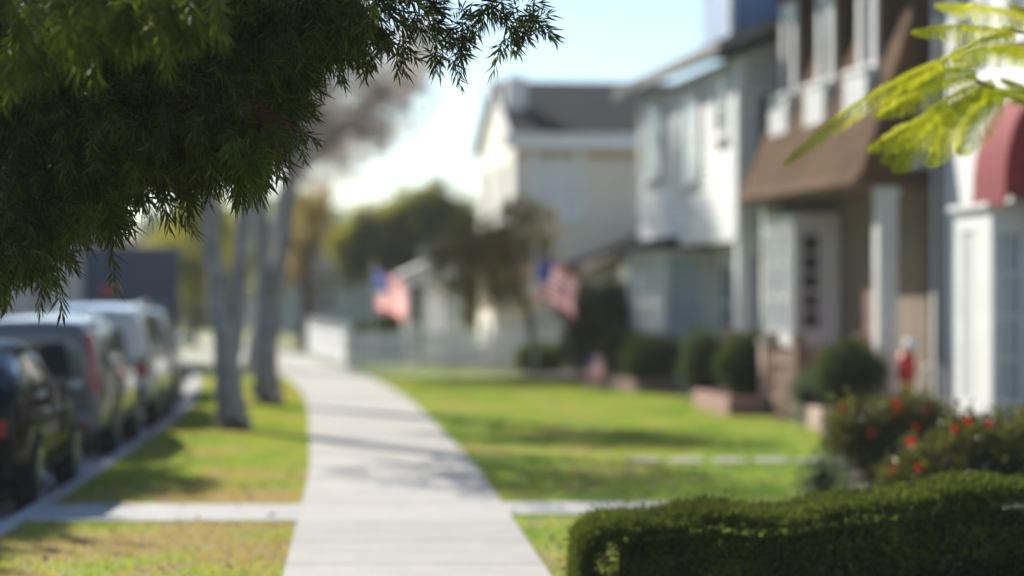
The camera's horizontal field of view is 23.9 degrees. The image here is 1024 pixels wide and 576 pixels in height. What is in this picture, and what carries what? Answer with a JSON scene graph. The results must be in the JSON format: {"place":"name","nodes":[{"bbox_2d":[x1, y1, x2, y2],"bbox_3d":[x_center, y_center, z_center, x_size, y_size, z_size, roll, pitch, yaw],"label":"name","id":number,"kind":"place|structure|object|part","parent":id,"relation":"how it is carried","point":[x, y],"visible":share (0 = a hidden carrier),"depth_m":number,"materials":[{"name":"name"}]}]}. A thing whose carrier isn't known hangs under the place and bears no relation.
{"place":"outdoors","nodes":[
{"label":"outdoors","id":0,"kind":"place"},
{"bbox_2d":[0,404,143,506],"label":"road","id":1,"kind":"structure","parent":0,"point":[87,444],"depth_m":30.02,"materials":[{"name":"grey asphalt"}]},
{"bbox_2d":[0,339,85,510],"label":"parked car","id":2,"kind":"object","parent":1,"relation":"on","point":[40,436],"visible":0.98,"depth_m":21.96,"materials":[{"name":"black paint"}]},
{"bbox_3d":[-5.141,0.727,21.548,1.376,0.390,0.668,0,0,-3],"label":"rear window","id":3,"kind":"part","parent":2,"relation":"part of","materials":[{"name":"blue glass"}]},
{"bbox_3d":[-4.423,0.834,21.883,0.152,0.405,0.477,0,0,-3],"label":"side window","id":4,"kind":"part","parent":2,"relation":"part of","materials":[{"name":"grey glass"}]},
{"bbox_3d":[-4.454,0.810,22.557,0.165,0.417,0.560,0,0,-3],"label":"side window","id":5,"kind":"part","parent":2,"relation":"part of","materials":[{"name":"grey glass"}]},
{"bbox_3d":[-4.482,0.843,23.299,0.175,0.461,0.677,0,0,-3],"label":"side window","id":6,"kind":"part","parent":2,"relation":"part of","materials":[{"name":"grey glass"}]},
{"bbox_2d":[0,311,149,454],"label":"parked car","id":7,"kind":"object","parent":1,"relation":"on","point":[106,404],"visible":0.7,"depth_m":28.44,"materials":[{"name":"silver metal"}]},
{"bbox_3d":[-5.634,0.835,28.254,0.971,0.413,0.008,0,0,-3],"label":"rear window","id":8,"kind":"part","parent":7,"relation":"part of","materials":[{"name":"black glass"}]},
{"bbox_3d":[-4.926,0.737,29.008,0.179,0.485,0.628,0,0,-3],"label":"side window","id":9,"kind":"part","parent":7,"relation":"part of","materials":[{"name":"grey glass"}]},
{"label":"side window","id":10,"kind":"part","parent":7,"relation":"part of","materials":[{"name":"grey glass"}]},
{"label":"side window","id":11,"kind":"part","parent":7,"relation":"part of","materials":[{"name":"grey glass"}]},
{"bbox_2d":[0,375,192,522],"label":"gutter","id":12,"kind":"object","parent":1,"relation":"on","point":[9,509],"visible":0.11,"depth_m":28.37,"materials":[{"name":"concrete"}]},
{"bbox_2d":[0,363,200,537],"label":"kerb","id":13,"kind":"structure","parent":1,"relation":"on","point":[18,518],"depth_m":25.48,"materials":[{"name":"concrete"}]},
{"bbox_2d":[48,300,181,426],"bbox_3d":[-6.116,1.100,36.384,2.200,1.848,4.718,0,0,-4],"label":"parked car","id":14,"kind":"object","parent":1,"relation":"on","point":[135,327],"visible":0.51,"depth_m":34.54,"materials":[{"name":"white paint"}]},
{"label":"rear window","id":15,"kind":"part","parent":14,"relation":"part of","materials":[{"name":"grey glass"}]},
{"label":"side window","id":16,"kind":"part","parent":14,"relation":"part of","materials":[{"name":"grey glass"}]},
{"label":"side window","id":17,"kind":"part","parent":14,"relation":"part of","materials":[{"name":"grey glass"}]},
{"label":"side window","id":18,"kind":"part","parent":14,"relation":"part of","materials":[{"name":"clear glass"}]},
{"bbox_2d":[82,247,178,335],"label":"box truck","id":19,"kind":"object","parent":1,"relation":"on","point":[151,274],"visible":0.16,"depth_m":56.44,"materials":[{"name":"blue paint"}]},
{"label":"roller door","id":20,"kind":"part","parent":19,"relation":"part of","materials":[{"name":"grey paint"}]},
{"bbox_2d":[147,304,192,402],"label":"parked car","id":21,"kind":"object","parent":1,"relation":"on","point":[164,323],"visible":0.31,"depth_m":42.06,"materials":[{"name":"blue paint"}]},
{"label":"side window","id":22,"kind":"part","parent":21,"relation":"part of","materials":[{"name":"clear glass"}]},
{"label":"side window","id":23,"kind":"part","parent":21,"relation":"part of","materials":[{"name":"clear glass"}]},
{"bbox_2d":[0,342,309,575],"bbox_3d":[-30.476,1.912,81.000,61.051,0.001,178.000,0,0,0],"label":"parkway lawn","id":24,"kind":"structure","parent":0,"point":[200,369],"depth_m":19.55,"materials":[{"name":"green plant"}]},
{"bbox_2d":[25,504,301,521],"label":"carriage walk","id":25,"kind":"structure","parent":24,"relation":"on","point":[157,512],"depth_m":20.44,"materials":[{"name":"concrete"}]},
{"bbox_2d":[20,1,335,431],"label":"street tree","id":26,"kind":"object","parent":24,"relation":"on","point":[231,412],"visible":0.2,"depth_m":32.44,"materials":[{"name":"grey plant"}]},
{"bbox_2d":[158,187,286,346],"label":"yellow tree","id":27,"kind":"object","parent":24,"relation":"on","point":[192,265],"visible":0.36,"depth_m":77.85,"materials":[{"name":"brown plant"}]},
{"bbox_2d":[205,2,346,405],"bbox_3d":[-4.680,-1.998,39.819,5.041,8.308,4.244,0,0,24],"label":"street tree","id":28,"kind":"object","parent":24,"relation":"on","point":[265,388],"visible":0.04,"depth_m":39.38,"materials":[{"name":"grey plant"}]},
{"bbox_2d":[0,0,567,328],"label":"fern pine tree","id":29,"kind":"object","parent":24,"relation":"on","point":[111,111],"visible":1,"depth_m":11.79,"materials":[{"name":"green plant"}]},
{"bbox_2d":[245,0,477,369],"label":"winter tree","id":30,"kind":"object","parent":24,"relation":"on","point":[337,130],"visible":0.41,"depth_m":56.84,"materials":[{"name":"grey plant"}]},
{"bbox_2d":[181,352,245,360],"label":"driveway apron","id":31,"kind":"object","parent":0,"point":[197,356],"visible":0.25,"depth_m":66.99,"materials":[{"name":"concrete"}]},
{"bbox_2d":[179,335,550,575],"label":"sidewalk","id":32,"kind":"structure","parent":0,"point":[398,484],"depth_m":21.88,"materials":[{"name":"concrete"}]},
{"bbox_2d":[20,0,723,236],"label":"sky","id":33,"kind":"structure","parent":0,"point":[608,40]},
{"bbox_2d":[0,320,1014,575],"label":"front lawn","id":34,"kind":"structure","parent":0,"point":[288,343],"depth_m":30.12,"materials":[{"name":"green plant"}]},
{"bbox_2d":[0,221,126,316],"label":"grey house","id":35,"kind":"structure","parent":34,"relation":"on","point":[25,304],"depth_m":128.23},
{"bbox_2d":[27,283,51,307],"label":"window","id":36,"kind":"structure","parent":35,"relation":"in","point":[32,300],"depth_m":127.90,"materials":[{"name":"grey glass"}]},
{"bbox_2d":[127,204,235,243],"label":"shade tree","id":37,"kind":"object","parent":34,"relation":"on","point":[143,228],"visible":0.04,"depth_m":131.50,"materials":[{"name":"green plant"}]},
{"bbox_2d":[127,236,252,325],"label":"cream house","id":38,"kind":"structure","parent":34,"relation":"on","point":[141,240],"depth_m":122.31,"materials":[{"name":"beige paint"}]},
{"bbox_2d":[138,204,251,328],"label":"shade tree","id":39,"kind":"object","parent":34,"relation":"on","point":[202,315],"visible":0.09,"depth_m":111.46,"materials":[{"name":"green plant"}]},
{"bbox_2d":[226,188,352,302],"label":"shade tree","id":40,"kind":"object","parent":34,"relation":"on","point":[330,220],"visible":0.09,"depth_m":103.71,"materials":[{"name":"green plant"}]},
{"bbox_2d":[284,175,340,349],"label":"dark tree","id":41,"kind":"object","parent":34,"relation":"on","point":[305,255],"visible":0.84,"depth_m":74.81,"materials":[{"name":"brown plant"}]},
{"bbox_2d":[306,317,344,368],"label":"picket fence","id":42,"kind":"object","parent":34,"relation":"on","point":[327,343],"visible":0.88,"depth_m":62.15,"materials":[{"name":"paint"}]},
{"bbox_2d":[280,238,424,335],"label":"grey house","id":43,"kind":"structure","parent":34,"relation":"on","point":[333,304],"depth_m":96.89,"materials":[{"name":"grey paint"}]},
{"bbox_2d":[313,281,338,313],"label":"window","id":44,"kind":"structure","parent":43,"relation":"in","point":[326,296],"depth_m":96.83,"materials":[{"name":"grey glass"}]},
{"bbox_2d":[351,312,427,360],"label":"leafy shrub","id":45,"kind":"object","parent":34,"relation":"on","point":[390,324],"visible":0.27,"depth_m":63.21,"materials":[{"name":"green plant"}]},
{"bbox_2d":[373,259,406,363],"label":"national flag","id":46,"kind":"object","parent":34,"relation":"on","point":[390,294],"visible":0.98,"depth_m":60.49,"materials":[{"name":"multicoloured fabric"}]},
{"bbox_2d":[322,173,478,342],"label":"evergreen tree","id":47,"kind":"object","parent":34,"relation":"on","point":[392,238],"visible":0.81,"depth_m":83.41,"materials":[{"name":"green plant"}]},
{"bbox_2d":[26,383,793,575],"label":"fallen leaves","id":48,"kind":"object","parent":34,"relation":"on","point":[285,483],"visible":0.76,"depth_m":24.48,"materials":[{"name":"brown plant"}]},
{"bbox_2d":[394,261,447,362],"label":"garden arbor","id":49,"kind":"object","parent":34,"relation":"on","point":[422,277],"visible":0.52,"depth_m":61.48,"materials":[{"name":"white paint"}]},
{"bbox_2d":[344,323,557,368],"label":"picket fence","id":50,"kind":"object","parent":34,"relation":"on","point":[485,355],"visible":0.81,"depth_m":57.26,"materials":[{"name":"paint"}]},
{"bbox_2d":[447,193,478,327],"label":"shade tree","id":51,"kind":"object","parent":34,"relation":"on","point":[471,321],"visible":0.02,"depth_m":117.15,"materials":[{"name":"green plant"}]},
{"bbox_2d":[417,76,673,364],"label":"cream house","id":52,"kind":"structure","parent":34,"relation":"on","point":[569,151],"depth_m":60.35,"materials":[{"name":"white paint"}]},
{"bbox_2d":[482,168,489,226],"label":"window","id":53,"kind":"structure","parent":52,"relation":"in","point":[486,172],"depth_m":64.98,"materials":[{"name":"white paint"}]},
{"bbox_2d":[496,163,505,223],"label":"window","id":54,"kind":"structure","parent":52,"relation":"in","point":[501,166],"depth_m":62.00,"materials":[{"name":"white paint"}]},
{"bbox_2d":[529,148,585,222],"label":"window","id":55,"kind":"structure","parent":52,"relation":"in","point":[560,181],"depth_m":60.14,"materials":[{"name":"white paint"}]},
{"bbox_2d":[533,241,575,383],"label":"national flag","id":56,"kind":"object","parent":34,"relation":"on","point":[554,282],"visible":0.99,"depth_m":47.99,"materials":[{"name":"multicoloured fabric"}]},
{"bbox_2d":[587,353,605,385],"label":"garden flag","id":57,"kind":"object","parent":34,"relation":"on","point":[596,372],"visible":0.98,"depth_m":46.32,"materials":[{"name":"fabric"}]},
{"bbox_2d":[485,370,790,419],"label":"planting bed","id":58,"kind":"object","parent":34,"relation":"on","point":[564,375],"visible":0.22,"depth_m":51.74,"materials":[{"name":"soil"}]},
{"bbox_2d":[422,192,563,374],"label":"ornamental tree","id":59,"kind":"object","parent":58,"relation":"on","point":[492,282],"visible":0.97,"depth_m":52.86,"materials":[{"name":"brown plant"}]},
{"bbox_2d":[512,339,567,371],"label":"leafy shrub","id":60,"kind":"object","parent":58,"relation":"on","point":[549,355],"visible":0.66,"depth_m":54.31,"materials":[{"name":"green plant"}]},
{"bbox_2d":[553,275,632,377],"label":"leafy shrub","id":61,"kind":"object","parent":58,"relation":"on","point":[598,310],"visible":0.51,"depth_m":49.93,"materials":[{"name":"green plant"}]},
{"bbox_2d":[579,371,678,393],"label":"brick planter","id":62,"kind":"object","parent":58,"relation":"on","point":[626,384],"visible":0.67,"depth_m":44.13,"materials":[{"name":"brick"}]},
{"bbox_2d":[591,323,645,376],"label":"leafy shrub","id":63,"kind":"object","parent":62,"relation":"in","point":[608,343],"visible":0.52,"depth_m":46.26,"materials":[{"name":"green plant"}]},
{"bbox_2d":[614,328,685,384],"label":"leafy shrub","id":64,"kind":"object","parent":62,"relation":"in","point":[652,356],"visible":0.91,"depth_m":43.92,"materials":[{"name":"green plant"}]},
{"bbox_2d":[671,321,725,400],"bbox_3d":[3.202,1.275,40.186,1.098,1.468,1.262,0,0,0],"label":"leafy shrub","id":65,"kind":"object","parent":58,"relation":"on","point":[698,357],"visible":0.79,"depth_m":39.96,"materials":[{"name":"green plant"}]},
{"bbox_2d":[694,390,786,415],"bbox_3d":[3.530,1.780,37.349,0.950,0.300,2.600,0,0,-7],"label":"brick planter","id":66,"kind":"object","parent":58,"relation":"on","point":[717,401],"visible":0.57,"depth_m":36.07,"materials":[{"name":"brick"}]},
{"bbox_2d":[710,328,780,396],"bbox_3d":[3.658,1.227,37.100,1.270,1.253,1.263,0,0,0],"label":"round shrub","id":67,"kind":"object","parent":66,"relation":"in","point":[736,365],"visible":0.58,"depth_m":36.85,"materials":[{"name":"green plant"}]},
{"bbox_2d":[757,340,780,396],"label":"brick pier","id":68,"kind":"structure","parent":58,"relation":"on","point":[763,370],"depth_m":36.17,"materials":[{"name":"brick"}]},
{"bbox_2d":[625,457,661,463],"bbox_3d":[1.442,1.907,26.602,0.415,0.045,0.771,0,0,0],"label":"stepping stone","id":69,"kind":"object","parent":34,"relation":"on","point":[645,460],"visible":0.77,"depth_m":26.42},
{"bbox_2d":[667,457,705,464],"bbox_3d":[1.920,1.907,26.591,0.423,0.045,0.854,0,0,0],"label":"stepping stone","id":70,"kind":"object","parent":34,"relation":"on","point":[694,460],"visible":0.76,"depth_m":26.42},
{"bbox_2d":[710,457,749,464],"bbox_3d":[2.404,1.907,26.579,0.424,0.045,0.852,0,0,0],"label":"stepping stone","id":71,"kind":"object","parent":34,"relation":"on","point":[733,460],"visible":0.79,"depth_m":26.42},
{"bbox_2d":[725,329,792,420],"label":"low wall","id":72,"kind":"structure","parent":34,"relation":"on","point":[779,361],"depth_m":35.60,"materials":[{"name":"brown brick"}]},
{"bbox_2d":[502,502,1023,514],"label":"front walk","id":73,"kind":"structure","parent":34,"relation":"on","point":[546,508],"depth_m":21.00,"materials":[{"name":"concrete"}]},
{"bbox_2d":[752,457,791,464],"bbox_3d":[2.864,1.907,26.590,0.427,0.045,0.853,0,0,0],"label":"stepping stone","id":74,"kind":"object","parent":34,"relation":"on","point":[777,460],"visible":0.77,"depth_m":26.44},
{"bbox_2d":[559,465,1023,575],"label":"clipped hedge","id":75,"kind":"object","parent":34,"relation":"on","point":[948,537],"visible":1,"depth_m":15.34,"materials":[{"name":"green plant"}]},
{"bbox_2d":[780,360,828,424],"bbox_3d":[4.087,1.508,33.617,0.751,1.024,0.792,0,0,0],"label":"sage plant","id":76,"kind":"object","parent":34,"relation":"on","point":[806,395],"visible":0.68,"depth_m":33.52,"materials":[{"name":"green plant"}]},
{"bbox_2d":[794,457,826,463],"bbox_3d":[3.325,1.907,26.601,0.413,0.045,0.748,0,0,0],"label":"stepping stone","id":77,"kind":"object","parent":34,"relation":"on","point":[802,459],"visible":0.27,"depth_m":26.57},
{"bbox_2d":[790,440,857,495],"bbox_3d":[2.814,1.725,21.922,0.624,0.704,0.650,0,0,0],"label":"sage plant","id":78,"kind":"object","parent":34,"relation":"on","point":[822,478],"visible":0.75,"depth_m":21.85,"materials":[{"name":"green plant"}]},
{"bbox_2d":[791,334,868,421],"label":"low wall","id":79,"kind":"structure","parent":34,"relation":"on","point":[798,349],"depth_m":34.38,"materials":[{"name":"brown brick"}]},
{"bbox_2d":[735,0,931,415],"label":"brown house","id":80,"kind":"structure","parent":34,"relation":"on","point":[849,250],"depth_m":36.46,"materials":[{"name":"beige paint"}]},
{"bbox_2d":[781,0,797,93],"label":"window","id":81,"kind":"structure","parent":80,"relation":"in","point":[789,11],"depth_m":39.38,"materials":[{"name":"white paint"}]},
{"bbox_2d":[765,214,839,345],"bbox_3d":[4.664,-0.123,38.969,0.788,2.075,1.810,0,0,-7],"label":"bay window","id":82,"kind":"structure","parent":80,"relation":"in","point":[803,260],"depth_m":38.12,"materials":[{"name":"white paint"}]},
{"bbox_2d":[816,0,834,80],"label":"window","id":83,"kind":"structure","parent":80,"relation":"in","point":[825,9],"depth_m":37.14,"materials":[{"name":"white paint"}]},
{"bbox_2d":[857,0,877,66],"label":"window","id":84,"kind":"structure","parent":80,"relation":"in","point":[867,10],"depth_m":34.77,"materials":[{"name":"white paint"}]},
{"bbox_2d":[865,248,872,348],"bbox_3d":[5.378,0.470,36.060,0.105,2.140,0.900,0,0,-7],"label":"door","id":85,"kind":"structure","parent":80,"relation":"in","point":[868,251],"depth_m":36.24,"materials":[{"name":"white wood"}]},
{"bbox_2d":[783,2,1023,173],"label":"feathery tree","id":86,"kind":"object","parent":34,"relation":"on","point":[985,94],"visible":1,"depth_m":8.96,"materials":[{"name":"green plant"}]},
{"bbox_2d":[816,428,1017,491],"bbox_3d":[5.163,1.894,27.600,4.075,0.001,12.000,0,0,0],"label":"planting bed","id":87,"kind":"object","parent":34,"relation":"on","point":[856,479],"visible":0.12,"depth_m":23.79,"materials":[{"name":"soil"}]},
{"bbox_2d":[795,403,871,428],"bbox_3d":[4.503,1.775,33.200,0.900,0.310,1.500,0,0,-7],"label":"brick planter","id":88,"kind":"object","parent":87,"relation":"on","point":[812,415],"visible":0.24,"depth_m":32.89,"materials":[{"name":"brick"}]},
{"bbox_2d":[810,332,890,407],"bbox_3d":[4.632,1.192,32.994,1.111,1.195,1.184,0,0,0],"label":"round shrub","id":89,"kind":"object","parent":88,"relation":"in","point":[855,368],"visible":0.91,"depth_m":32.75,"materials":[{"name":"green plant"}]},
{"bbox_2d":[812,380,999,478],"bbox_3d":[3.964,1.458,24.064,1.981,1.107,1.495,0,0,0],"label":"flower bush","id":90,"kind":"object","parent":87,"relation":"on","point":[865,437],"visible":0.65,"depth_m":23.77,"materials":[{"name":"green plant"}]},
{"bbox_2d":[897,338,917,403],"bbox_3d":[5.325,1.300,32.601,0.310,1.240,0.300,0,0,-11],"label":"porch ornament","id":91,"kind":"object","parent":87,"relation":"on","point":[906,368],"visible":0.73,"depth_m":32.52,"materials":[{"name":"red paint"}]},
{"bbox_2d":[916,363,948,421],"bbox_3d":[5.320,1.440,31.000,0.462,0.941,0.461,0,0,29],"label":"garden chair","id":92,"kind":"object","parent":87,"relation":"on","point":[925,366],"visible":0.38,"depth_m":31.17,"materials":[{"name":"white paint"}]},
{"bbox_2d":[858,393,1023,508],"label":"flower bush","id":93,"kind":"object","parent":34,"relation":"on","point":[978,446],"visible":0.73,"depth_m":20.44,"materials":[{"name":"green plant"}]},
{"bbox_2d":[614,0,805,395],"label":"white house","id":94,"kind":"structure","parent":0,"point":[694,252],"depth_m":44.39,"materials":[{"name":"white paint"}]},
{"bbox_2d":[640,100,663,184],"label":"window","id":95,"kind":"structure","parent":94,"relation":"in","point":[652,115],"depth_m":48.78,"materials":[{"name":"white paint"}]},
{"bbox_2d":[615,236,710,386],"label":"bay window","id":96,"kind":"structure","parent":94,"relation":"in","point":[668,283],"depth_m":46.40,"materials":[{"name":"white paint"}]},
{"bbox_2d":[676,89,702,186],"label":"window","id":97,"kind":"structure","parent":94,"relation":"in","point":[689,108],"depth_m":45.04,"materials":[{"name":"white paint"}]},
{"bbox_2d":[709,73,728,142],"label":"window","id":98,"kind":"structure","parent":94,"relation":"in","point":[720,83],"depth_m":42.32,"materials":[{"name":"white paint"}]},
{"bbox_2d":[719,261,734,347],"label":"window","id":99,"kind":"structure","parent":94,"relation":"in","point":[726,268],"depth_m":44.82,"materials":[{"name":"grey glass"}]},
{"bbox_2d":[753,256,760,330],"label":"door","id":100,"kind":"structure","parent":94,"relation":"in","point":[756,260],"depth_m":42.12,"materials":[{"name":"wood"}]},
{"bbox_2d":[750,88,799,228],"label":"wall","id":101,"kind":"structure","parent":94,"relation":"in","point":[760,104],"depth_m":41.06,"materials":[{"name":"white paint"}]},
{"bbox_2d":[932,0,1023,426],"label":"white house","id":102,"kind":"structure","parent":0,"point":[978,276],"depth_m":29.57,"materials":[{"name":"white paint"}]},
{"bbox_2d":[948,0,986,64],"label":"window","id":103,"kind":"structure","parent":102,"relation":"in","point":[954,20],"depth_m":31.64,"materials":[{"name":"white paint"}]},
{"bbox_2d":[947,202,1023,420],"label":"bay window","id":104,"kind":"structure","parent":102,"relation":"in","point":[977,231],"depth_m":29.40,"materials":[{"name":"white paint"}]},
{"bbox_2d":[1000,230,1020,402],"bbox_3d":[5.933,0.345,29.031,0.385,2.110,0.095,0,0,-6],"label":"window","id":105,"kind":"structure","parent":102,"relation":"in","point":[1010,316],"depth_m":29.05,"materials":[{"name":"glass"}]},
{"bbox_2d":[998,0,1023,45],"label":"window","id":106,"kind":"structure","parent":102,"relation":"in","point":[1005,4],"depth_m":29.56,"materials":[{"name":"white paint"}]}
]}

